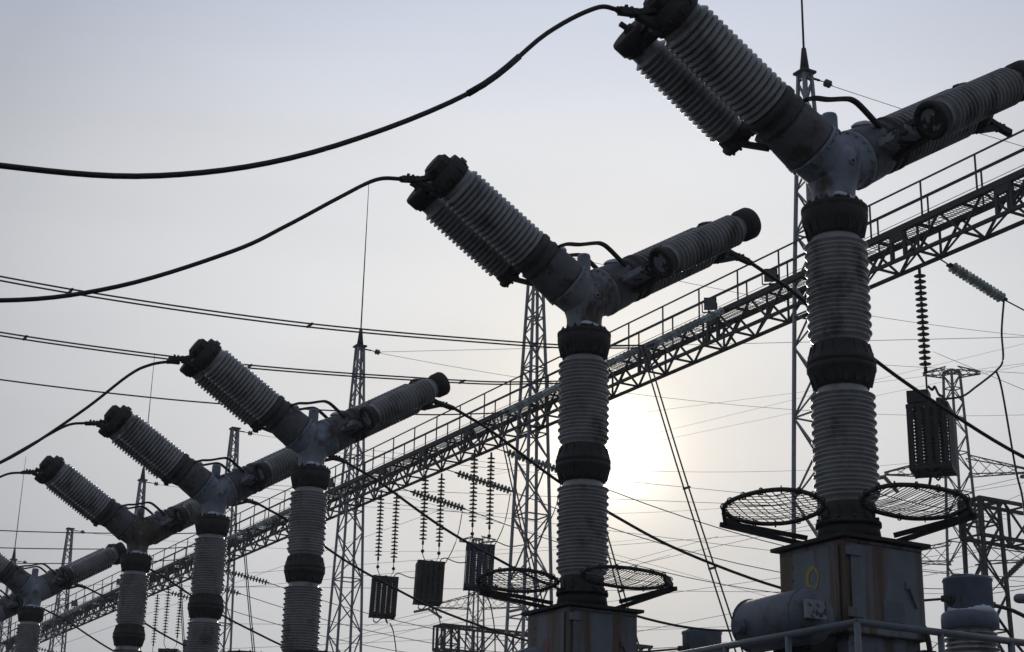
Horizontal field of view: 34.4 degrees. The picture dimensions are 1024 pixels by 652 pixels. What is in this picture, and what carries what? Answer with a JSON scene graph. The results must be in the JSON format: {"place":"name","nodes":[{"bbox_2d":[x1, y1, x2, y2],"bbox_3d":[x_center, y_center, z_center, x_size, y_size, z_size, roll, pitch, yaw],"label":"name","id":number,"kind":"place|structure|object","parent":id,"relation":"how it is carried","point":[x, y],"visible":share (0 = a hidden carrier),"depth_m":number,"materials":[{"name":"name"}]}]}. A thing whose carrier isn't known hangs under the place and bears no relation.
{"place":"outdoors","nodes":[
{"label":"outdoors","id":0,"kind":"place"},
{"bbox_2d":[55,503,458,646],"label":"overhead wire","id":1,"kind":"object","parent":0,"point":[255,575],"visible":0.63,"depth_m":169.99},
{"bbox_2d":[84,530,810,585],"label":"overhead wire","id":2,"kind":"object","parent":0,"point":[504,553],"visible":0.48,"depth_m":163.94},
{"bbox_2d":[232,626,730,648],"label":"overhead wire","id":3,"kind":"object","parent":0,"point":[460,638],"visible":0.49,"depth_m":169.97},
{"bbox_2d":[0,0,1023,651],"label":"sky","id":4,"kind":"structure","parent":0,"point":[572,135],"materials":[{"name":"grey"}]},
{"bbox_2d":[319,536,717,645],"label":"overhead wire","id":5,"kind":"object","parent":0,"point":[539,585],"visible":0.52,"depth_m":185.69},
{"bbox_2d":[432,623,652,651],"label":"portal gantry","id":6,"kind":"object","parent":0,"point":[457,628],"visible":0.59,"depth_m":85.09,"materials":[{"name":"metal"}]},
{"bbox_2d":[224,586,942,593],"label":"overhead wire","id":7,"kind":"object","parent":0,"point":[608,590],"visible":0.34,"depth_m":149.97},
{"bbox_2d":[330,476,935,642],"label":"overhead wire","id":8,"kind":"object","parent":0,"point":[610,553],"visible":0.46,"depth_m":159.12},
{"bbox_2d":[272,485,1006,514],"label":"overhead wire","id":9,"kind":"object","parent":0,"point":[627,499],"visible":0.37,"depth_m":149.99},
{"bbox_2d":[266,488,1023,581],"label":"overhead wire","id":10,"kind":"object","parent":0,"point":[617,531],"visible":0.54,"depth_m":143.75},
{"bbox_2d":[342,453,989,517],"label":"overhead wire","id":11,"kind":"object","parent":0,"point":[625,481],"visible":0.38,"depth_m":149.94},
{"bbox_2d":[362,550,974,636],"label":"overhead wire","id":12,"kind":"object","parent":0,"point":[618,600],"visible":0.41,"depth_m":154.01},
{"bbox_2d":[367,478,1016,625],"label":"overhead wire","id":13,"kind":"object","parent":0,"point":[680,554],"visible":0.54,"depth_m":147.78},
{"bbox_2d":[391,337,1014,351],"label":"overhead wire","id":14,"kind":"object","parent":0,"point":[711,344],"visible":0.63,"depth_m":135.63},
{"bbox_2d":[493,344,1021,472],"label":"overhead wire","id":15,"kind":"object","parent":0,"point":[790,400],"visible":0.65,"depth_m":204.04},
{"bbox_2d":[495,365,1022,474],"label":"overhead wire","id":16,"kind":"object","parent":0,"point":[766,418],"visible":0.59,"depth_m":207.22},
{"bbox_2d":[525,363,1023,427],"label":"overhead wire","id":17,"kind":"object","parent":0,"point":[790,393],"visible":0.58,"depth_m":184.16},
{"bbox_2d":[914,267,930,388],"bbox_3d":[10.305,0.265,41.434,0.292,3.703,0.300,12,-21,-28],"label":"insulator string","id":18,"kind":"object","parent":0,"point":[921,310],"visible":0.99,"depth_m":41.56,"materials":[{"name":"brown ceramic"}]},
{"bbox_2d":[905,385,957,484],"bbox_3d":[10.294,2.664,40.638,1.016,2.521,1.016,-6,-20,21],"label":"line trap","id":19,"kind":"object","parent":18,"relation":"hanging from","point":[932,420],"visible":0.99,"depth_m":40.29,"materials":[{"name":"paint"}]},
{"label":"ground","id":20,"kind":"structure","parent":0,"visible":0},
{"bbox_2d":[0,459,26,646],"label":"gantry tower","id":21,"kind":"structure","parent":20,"relation":"on","point":[14,560],"depth_m":121.83,"materials":[{"name":"metal"}]},
{"bbox_2d":[0,603,66,651],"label":"walkway span","id":22,"kind":"object","parent":21,"relation":"attached to","point":[10,642],"visible":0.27,"depth_m":112.67,"materials":[{"name":"paint"}]},
{"bbox_2d":[0,583,82,620],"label":"circuit breaker","id":23,"kind":"object","parent":20,"relation":"on","point":[10,604],"visible":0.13,"depth_m":37.49,"materials":[{"name":"grey paint"}]},
{"bbox_2d":[77,585,186,646],"bbox_3d":[-6.047,7.886,40.517,9.554,2.109,0.059,12,-21,-28],"label":"power cable","id":24,"kind":"object","parent":23,"relation":"attached to","point":[145,623],"visible":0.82,"depth_m":39.18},
{"bbox_2d":[0,542,126,651],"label":"circuit breaker","id":25,"kind":"object","parent":20,"relation":"on","point":[33,590],"visible":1,"depth_m":34.12,"materials":[{"name":"grey paint"}]},
{"bbox_2d":[150,568,281,645],"bbox_3d":[-4.145,6.855,37.380,9.554,2.109,0.059,12,-21,-28],"label":"power cable","id":26,"kind":"object","parent":25,"relation":"attached to","point":[224,616],"visible":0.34,"depth_m":36.27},
{"bbox_2d":[48,527,83,651],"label":"gantry tower","id":27,"kind":"structure","parent":20,"relation":"on","point":[64,557],"depth_m":108.38,"materials":[{"name":"metal"}]},
{"bbox_2d":[101,534,647,551],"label":"overhead wire","id":28,"kind":"object","parent":27,"relation":"attached to","point":[396,551],"visible":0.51,"depth_m":123.04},
{"bbox_2d":[115,355,158,648],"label":"gantry tower","id":29,"kind":"structure","parent":20,"relation":"on","point":[142,479],"depth_m":97.37,"materials":[{"name":"metal"}]},
{"bbox_2d":[52,571,121,632],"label":"walkway span","id":30,"kind":"object","parent":29,"relation":"attached to","point":[111,594],"visible":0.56,"depth_m":101.65,"materials":[{"name":"paint"}]},
{"bbox_2d":[55,595,104,618],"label":"double insulator string","id":31,"kind":"object","parent":30,"relation":"attached to","point":[80,607],"visible":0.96,"depth_m":97.19,"materials":[{"name":"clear glass"}]},
{"bbox_2d":[163,485,767,513],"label":"overhead wire","id":32,"kind":"object","parent":29,"relation":"attached to","point":[468,512],"visible":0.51,"depth_m":108.31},
{"bbox_2d":[22,455,254,651],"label":"circuit breaker","id":33,"kind":"object","parent":20,"relation":"on","point":[138,533],"visible":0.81,"depth_m":28.22,"materials":[{"name":"ceramic"}]},
{"bbox_2d":[246,500,678,651],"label":"power cable","id":34,"kind":"object","parent":33,"relation":"attached to","point":[374,577],"visible":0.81,"depth_m":30.86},
{"bbox_2d":[85,405,343,651],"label":"circuit breaker","id":35,"kind":"object","parent":20,"relation":"on","point":[214,493],"visible":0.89,"depth_m":25.13,"materials":[{"name":"ceramic"}]},
{"bbox_2d":[2,421,96,459],"bbox_3d":[-9.239,1.858,22.923,6.854,2.179,0.052,12,-21,-28],"label":"power cable","id":36,"kind":"object","parent":35,"relation":"attached to","point":[82,423],"visible":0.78,"depth_m":24.69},
{"bbox_2d":[333,460,731,631],"bbox_3d":[1.201,3.957,28.565,9.554,2.109,0.059,12,-21,-28],"label":"power cable","id":37,"kind":"object","parent":35,"relation":"attached to","point":[475,546],"visible":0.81,"depth_m":27.50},
{"bbox_2d":[217,426,252,651],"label":"gantry tower","id":38,"kind":"structure","parent":20,"relation":"on","point":[232,429],"depth_m":83.10,"materials":[{"name":"metal"}]},
{"bbox_2d":[146,525,232,597],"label":"walkway span","id":39,"kind":"object","parent":38,"relation":"attached to","point":[167,570],"visible":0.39,"depth_m":89.24,"materials":[{"name":"paint"}]},
{"bbox_2d":[151,594,159,651],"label":"insulator string","id":40,"kind":"object","parent":39,"relation":"hanging from","point":[155,617],"visible":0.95,"depth_m":92.10,"materials":[{"name":"brown ceramic"}]},
{"bbox_2d":[162,582,170,647],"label":"insulator string","id":41,"kind":"object","parent":39,"relation":"hanging from","point":[167,606],"visible":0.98,"depth_m":88.47,"materials":[{"name":"brown ceramic"}]},
{"bbox_2d":[174,584,183,648],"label":"insulator string","id":42,"kind":"object","parent":39,"relation":"hanging from","point":[178,622],"visible":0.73,"depth_m":88.69,"materials":[{"name":"brown ceramic"}]},
{"bbox_2d":[190,579,240,595],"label":"tension insulator string","id":43,"kind":"object","parent":39,"relation":"attached to","point":[237,592],"visible":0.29,"depth_m":89.44,"materials":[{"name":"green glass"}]},
{"bbox_2d":[241,594,675,651],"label":"conductor","id":44,"kind":"object","parent":43,"relation":"attached to","point":[378,632],"visible":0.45,"depth_m":93.69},
{"bbox_2d":[225,569,268,584],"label":"tension insulator string","id":45,"kind":"object","parent":39,"relation":"attached to","point":[253,578],"visible":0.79,"depth_m":85.85,"materials":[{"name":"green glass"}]},
{"bbox_2d":[269,583,726,648],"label":"conductor","id":46,"kind":"object","parent":45,"relation":"attached to","point":[447,631],"visible":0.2,"depth_m":90.61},
{"bbox_2d":[254,434,907,471],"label":"overhead wire","id":47,"kind":"object","parent":38,"relation":"attached to","point":[623,470],"visible":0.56,"depth_m":98.09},
{"bbox_2d":[168,338,449,651],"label":"circuit breaker","id":48,"kind":"object","parent":20,"relation":"on","point":[236,387],"visible":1,"depth_m":22.03,"materials":[{"name":"ceramic"}]},
{"bbox_2d":[0,360,179,463],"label":"power cable","id":49,"kind":"object","parent":48,"relation":"attached to","point":[86,408],"visible":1,"depth_m":20.96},
{"bbox_2d":[439,402,943,601],"bbox_3d":[3.078,2.939,25.470,9.554,2.109,0.059,12,-21,-28],"label":"power cable","id":50,"kind":"object","parent":48,"relation":"attached to","point":[449,406],"visible":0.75,"depth_m":24.64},
{"bbox_2d":[325,185,380,651],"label":"gantry tower","id":51,"kind":"structure","parent":20,"relation":"on","point":[359,346],"depth_m":69.93,"materials":[{"name":"metal"}]},
{"bbox_2d":[226,463,359,561],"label":"walkway span","id":52,"kind":"object","parent":51,"relation":"attached to","point":[272,526],"visible":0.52,"depth_m":77.64,"materials":[{"name":"paint"}]},
{"bbox_2d":[182,533,241,560],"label":"double insulator string","id":53,"kind":"object","parent":52,"relation":"attached to","point":[188,557],"visible":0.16,"depth_m":78.35,"materials":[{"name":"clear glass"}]},
{"bbox_2d":[14,559,180,563],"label":"conductor","id":54,"kind":"object","parent":53,"relation":"attached to","point":[67,563],"visible":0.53,"depth_m":75.19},
{"bbox_2d":[179,559,185,651],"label":"dropper wire","id":55,"kind":"object","parent":54,"relation":"hanging from","point":[184,650],"visible":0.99,"depth_m":76.08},
{"bbox_2d":[225,518,268,540],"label":"double insulator string","id":56,"kind":"object","parent":52,"relation":"attached to","point":[233,536],"visible":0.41,"depth_m":75.48,"materials":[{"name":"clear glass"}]},
{"bbox_2d":[0,546,194,549],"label":"conductor","id":57,"kind":"object","parent":56,"relation":"attached to","point":[87,549],"visible":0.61,"depth_m":71.62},
{"bbox_2d":[245,508,289,531],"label":"double insulator string","id":58,"kind":"object","parent":52,"relation":"attached to","point":[267,521],"visible":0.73,"depth_m":71.95,"materials":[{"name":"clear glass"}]},
{"bbox_2d":[0,529,244,533],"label":"conductor","id":59,"kind":"object","parent":58,"relation":"attached to","point":[89,532],"visible":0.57,"depth_m":67.62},
{"bbox_2d":[243,529,254,651],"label":"dropper wire","id":60,"kind":"object","parent":59,"relation":"hanging from","point":[252,628],"visible":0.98,"depth_m":68.98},
{"bbox_2d":[380,353,1002,415],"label":"overhead wire","id":61,"kind":"object","parent":51,"relation":"attached to","point":[653,396],"visible":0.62,"depth_m":81.27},
{"bbox_2d":[413,536,521,651],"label":"transmission pylon","id":62,"kind":"object","parent":20,"relation":"on","point":[483,541],"visible":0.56,"depth_m":164.87,"materials":[{"name":"grey metal"}]},
{"bbox_2d":[504,285,552,651],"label":"gantry tower","id":63,"kind":"structure","parent":20,"relation":"on","point":[544,370],"depth_m":57.37,"materials":[{"name":"metal"}]},
{"bbox_2d":[342,374,542,506],"bbox_3d":[-3.047,4.696,64.360,0.890,1.902,15.150,12,-21,-28],"label":"walkway span","id":64,"kind":"object","parent":63,"relation":"attached to","point":[468,433],"visible":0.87,"depth_m":63.92,"materials":[{"name":"paint"}]},
{"bbox_2d":[375,490,384,574],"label":"insulator string","id":65,"kind":"object","parent":64,"relation":"hanging from","point":[379,525],"visible":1,"depth_m":66.83,"materials":[{"name":"brown ceramic"}]},
{"bbox_2d":[368,575,398,623],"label":"line trap","id":66,"kind":"object","parent":65,"relation":"hanging from","point":[379,590],"visible":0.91,"depth_m":65.70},
{"bbox_2d":[391,492,399,573],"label":"insulator string","id":67,"kind":"object","parent":64,"relation":"hanging from","point":[395,530],"visible":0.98,"depth_m":67.11,"materials":[{"name":"brown ceramic"}]},
{"bbox_2d":[419,471,428,559],"bbox_3d":[-3.374,7.286,63.510,0.302,3.528,0.300,12,-21,-28],"label":"insulator string","id":68,"kind":"object","parent":64,"relation":"hanging from","point":[424,503],"visible":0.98,"depth_m":63.59,"materials":[{"name":"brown ceramic"}]},
{"bbox_2d":[413,559,444,610],"bbox_3d":[-3.163,9.891,62.794,1.040,1.852,1.040,6,-19,-7],"label":"line trap","id":69,"kind":"object","parent":68,"relation":"hanging from","point":[429,582],"visible":0.98,"depth_m":62.48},
{"bbox_2d":[403,489,465,510],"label":"tension insulator string","id":70,"kind":"object","parent":64,"relation":"attached to","point":[445,501],"visible":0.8,"depth_m":68.08,"materials":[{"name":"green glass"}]},
{"bbox_2d":[466,509,1023,593],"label":"conductor","id":71,"kind":"object","parent":70,"relation":"attached to","point":[675,574],"visible":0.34,"depth_m":73.72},
{"bbox_2d":[436,473,444,560],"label":"insulator string","id":72,"kind":"object","parent":64,"relation":"hanging from","point":[440,510],"visible":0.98,"depth_m":63.91,"materials":[{"name":"brown ceramic"}]},
{"bbox_2d":[469,449,477,542],"bbox_3d":[-1.402,6.217,60.258,0.302,3.528,0.300,12,-21,-28],"label":"insulator string","id":73,"kind":"object","parent":64,"relation":"hanging from","point":[473,508],"visible":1,"depth_m":60.32,"materials":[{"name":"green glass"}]},
{"bbox_2d":[463,543,494,596],"bbox_3d":[-1.192,8.823,59.546,1.040,1.852,1.040,4,-19,-2],"label":"line trap","id":74,"kind":"object","parent":73,"relation":"hanging from","point":[488,562],"visible":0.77,"depth_m":59.22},
{"bbox_2d":[490,485,560,546],"bbox_3d":[0.518,6.777,61.056,3.116,3.195,0.035,12,-21,-28],"label":"jumper cable","id":75,"kind":"object","parent":74,"relation":"on","point":[532,541],"visible":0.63,"depth_m":60.79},
{"bbox_2d":[448,470,511,493],"bbox_3d":[-1.308,6.077,64.796,3.060,0.645,0.292,12,-21,-28],"label":"tension insulator string","id":76,"kind":"object","parent":64,"relation":"attached to","point":[495,484],"visible":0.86,"depth_m":64.84,"materials":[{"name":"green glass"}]},
{"bbox_2d":[518,493,1023,588],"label":"conductor","id":77,"kind":"object","parent":76,"relation":"attached to","point":[739,563],"visible":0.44,"depth_m":70.26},
{"bbox_2d":[486,452,494,542],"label":"insulator string","id":78,"kind":"object","parent":64,"relation":"hanging from","point":[490,474],"visible":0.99,"depth_m":60.65,"materials":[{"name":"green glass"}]},
{"bbox_2d":[497,449,556,472],"bbox_3d":[0.638,5.021,61.585,3.060,0.645,0.292,12,-21,-28],"label":"tension insulator string","id":79,"kind":"object","parent":64,"relation":"attached to","point":[540,463],"visible":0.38,"depth_m":61.63,"materials":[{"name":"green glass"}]},
{"bbox_2d":[609,490,1023,576],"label":"conductor","id":80,"kind":"object","parent":79,"relation":"attached to","point":[756,538],"visible":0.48,"depth_m":65.67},
{"bbox_2d":[575,258,1023,335],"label":"overhead wire","id":81,"kind":"object","parent":63,"relation":"attached to","point":[873,316],"visible":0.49,"depth_m":69.21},
{"bbox_2d":[401,154,760,651],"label":"circuit breaker","id":82,"kind":"object","parent":20,"relation":"on","point":[484,224],"visible":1,"depth_m":16.24,"materials":[{"name":"ceramic"}]},
{"bbox_2d":[0,176,415,302],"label":"power cable","id":83,"kind":"object","parent":82,"relation":"attached to","point":[193,264],"visible":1,"depth_m":14.71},
{"bbox_2d":[736,259,1023,458],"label":"power cable","id":84,"kind":"object","parent":82,"relation":"attached to","point":[878,362],"visible":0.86,"depth_m":18.72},
{"bbox_2d":[678,629,722,651],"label":"current transformer","id":85,"kind":"object","parent":20,"relation":"on","point":[692,639],"visible":0.69,"depth_m":33.60,"materials":[{"name":"metal"}]},
{"bbox_2d":[791,0,832,538],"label":"gantry tower","id":86,"kind":"structure","parent":20,"relation":"on","point":[804,73],"depth_m":45.54,"materials":[{"name":"metal"}]},
{"bbox_2d":[522,239,807,428],"bbox_3d":[4.506,0.601,51.905,0.890,1.902,15.150,12,-21,-28],"label":"walkway span","id":87,"kind":"object","parent":86,"relation":"attached to","point":[550,400],"visible":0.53,"depth_m":49.49,"materials":[{"name":"paint"}]},
{"bbox_2d":[498,382,559,415],"bbox_3d":[0.816,2.331,54.198,2.935,1.668,0.633,14,-22,-32],"label":"double insulator string","id":88,"kind":"object","parent":87,"relation":"attached to","point":[530,399],"visible":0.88,"depth_m":53.81,"materials":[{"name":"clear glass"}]},
{"bbox_2d":[0,379,498,414],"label":"conductor","id":89,"kind":"object","parent":88,"relation":"attached to","point":[192,401],"visible":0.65,"depth_m":47.34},
{"bbox_2d":[496,412,543,604],"bbox_3d":[0.400,6.469,49.654,0.271,9.180,4.875,10,-21,-24],"label":"dropper wire","id":90,"kind":"object","parent":89,"relation":"hanging from","point":[526,539],"visible":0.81,"depth_m":50.43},
{"bbox_2d":[605,349,640,366],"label":"double insulator string","id":91,"kind":"object","parent":87,"relation":"attached to","point":[612,361],"visible":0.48,"depth_m":51.07,"materials":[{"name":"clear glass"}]},
{"bbox_2d":[0,331,559,384],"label":"conductor","id":92,"kind":"object","parent":91,"relation":"attached to","point":[249,366],"visible":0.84,"depth_m":45.28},
{"bbox_2d":[607,535,640,650],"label":"dropper wire","id":93,"kind":"object","parent":92,"relation":"hanging from","point":[618,591],"visible":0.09,"depth_m":44.82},
{"bbox_2d":[642,307,728,350],"bbox_3d":[4.986,0.070,47.322,2.928,1.668,0.634,11,-21,-26],"label":"double insulator string","id":94,"kind":"object","parent":87,"relation":"attached to","point":[672,334],"visible":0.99,"depth_m":47.07,"materials":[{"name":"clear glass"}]},
{"bbox_2d":[0,275,646,348],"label":"conductor","id":95,"kind":"object","parent":94,"relation":"attached to","point":[309,325],"visible":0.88,"depth_m":41.04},
{"bbox_2d":[640,345,743,651],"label":"dropper wire","id":96,"kind":"object","parent":95,"relation":"hanging from","point":[688,487],"visible":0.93,"depth_m":42.65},
{"bbox_2d":[702,297,717,312],"bbox_3d":[5.844,-0.572,48.945,0.470,0.494,0.260,-1,-19,6],"label":"floodlight","id":97,"kind":"object","parent":87,"relation":"on","point":[710,303],"visible":0.82,"depth_m":48.90,"materials":[{"name":"paint"}]},
{"bbox_2d":[761,269,777,285],"bbox_3d":[7.266,-1.343,46.599,0.470,0.494,0.260,-1,-19,6],"label":"floodlight","id":98,"kind":"object","parent":87,"relation":"on","point":[773,272],"visible":0.74,"depth_m":46.55,"materials":[{"name":"paint"}]},
{"bbox_2d":[800,129,1023,303],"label":"walkway span","id":99,"kind":"object","parent":86,"relation":"attached to","point":[1006,184],"visible":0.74,"depth_m":41.30,"materials":[{"name":"paint"}]},
{"bbox_2d":[941,259,1007,301],"bbox_3d":[11.794,-1.179,42.448,2.319,0.789,0.334,12,-21,-28],"label":"tension insulator string","id":100,"kind":"object","parent":99,"relation":"attached to","point":[977,282],"visible":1,"depth_m":42.44,"materials":[{"name":"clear glass"}]},
{"bbox_2d":[944,300,1004,399],"bbox_3d":[11.666,0.576,41.808,2.435,3.063,0.124,11,-21,-26],"label":"jumper cable","id":101,"kind":"object","parent":100,"relation":"hanging from","point":[985,379],"visible":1,"depth_m":42.04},
{"bbox_2d":[996,372,1023,511],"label":"jumper cable","id":102,"kind":"object","parent":101,"relation":"hanging from","point":[1010,439],"visible":0.98,"depth_m":41.56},
{"bbox_2d":[613,0,1023,651],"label":"circuit breaker","id":103,"kind":"object","parent":20,"relation":"on","point":[851,578],"visible":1,"depth_m":12.97,"materials":[{"name":"ceramic"}]},
{"bbox_2d":[0,4,635,178],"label":"power cable","id":104,"kind":"object","parent":103,"relation":"attached to","point":[506,67],"visible":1,"depth_m":11.15,"materials":[{"name":"rubber"}]},
{"bbox_2d":[878,366,1023,576],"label":"transmission pylon","id":105,"kind":"object","parent":20,"relation":"on","point":[971,476],"visible":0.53,"depth_m":109.31,"materials":[{"name":"grey metal"}]},
{"bbox_2d":[940,574,1000,651],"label":"current transformer","id":106,"kind":"object","parent":20,"relation":"on","point":[969,605],"visible":0.81,"depth_m":27.31,"materials":[{"name":"grey"}]},
{"bbox_2d":[996,604,1023,651],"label":"power cable","id":107,"kind":"object","parent":106,"relation":"attached to","point":[1012,610],"visible":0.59,"depth_m":28.10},
{"bbox_2d":[957,495,1023,651],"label":"portal gantry","id":108,"kind":"object","parent":20,"relation":"on","point":[981,505],"visible":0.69,"depth_m":55.00,"materials":[{"name":"metal"}]},
{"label":"conductor","id":109,"kind":"object","parent":108,"relation":"attached to","visible":0},
{"bbox_2d":[999,556,1023,583],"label":"tension insulator string","id":110,"kind":"object","parent":109,"relation":"attached to","point":[1011,572],"visible":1,"depth_m":51.02,"materials":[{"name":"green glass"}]},
{"bbox_2d":[1013,593,1023,603],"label":"busbar tube","id":111,"kind":"object","parent":20,"relation":"on","point":[1018,598],"visible":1,"depth_m":25.96,"materials":[{"name":"grey paint"}]},
{"bbox_3d":[-13.745,10.477,39.503,4.210,8.594,2.300,12,-21,-28],"label":"circuit breaker","id":112,"kind":"object","parent":20,"relation":"on","visible":0},
{"bbox_2d":[43,608,112,650],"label":"power cable","id":113,"kind":"object","parent":112,"relation":"attached to","point":[107,647],"visible":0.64,"depth_m":42.15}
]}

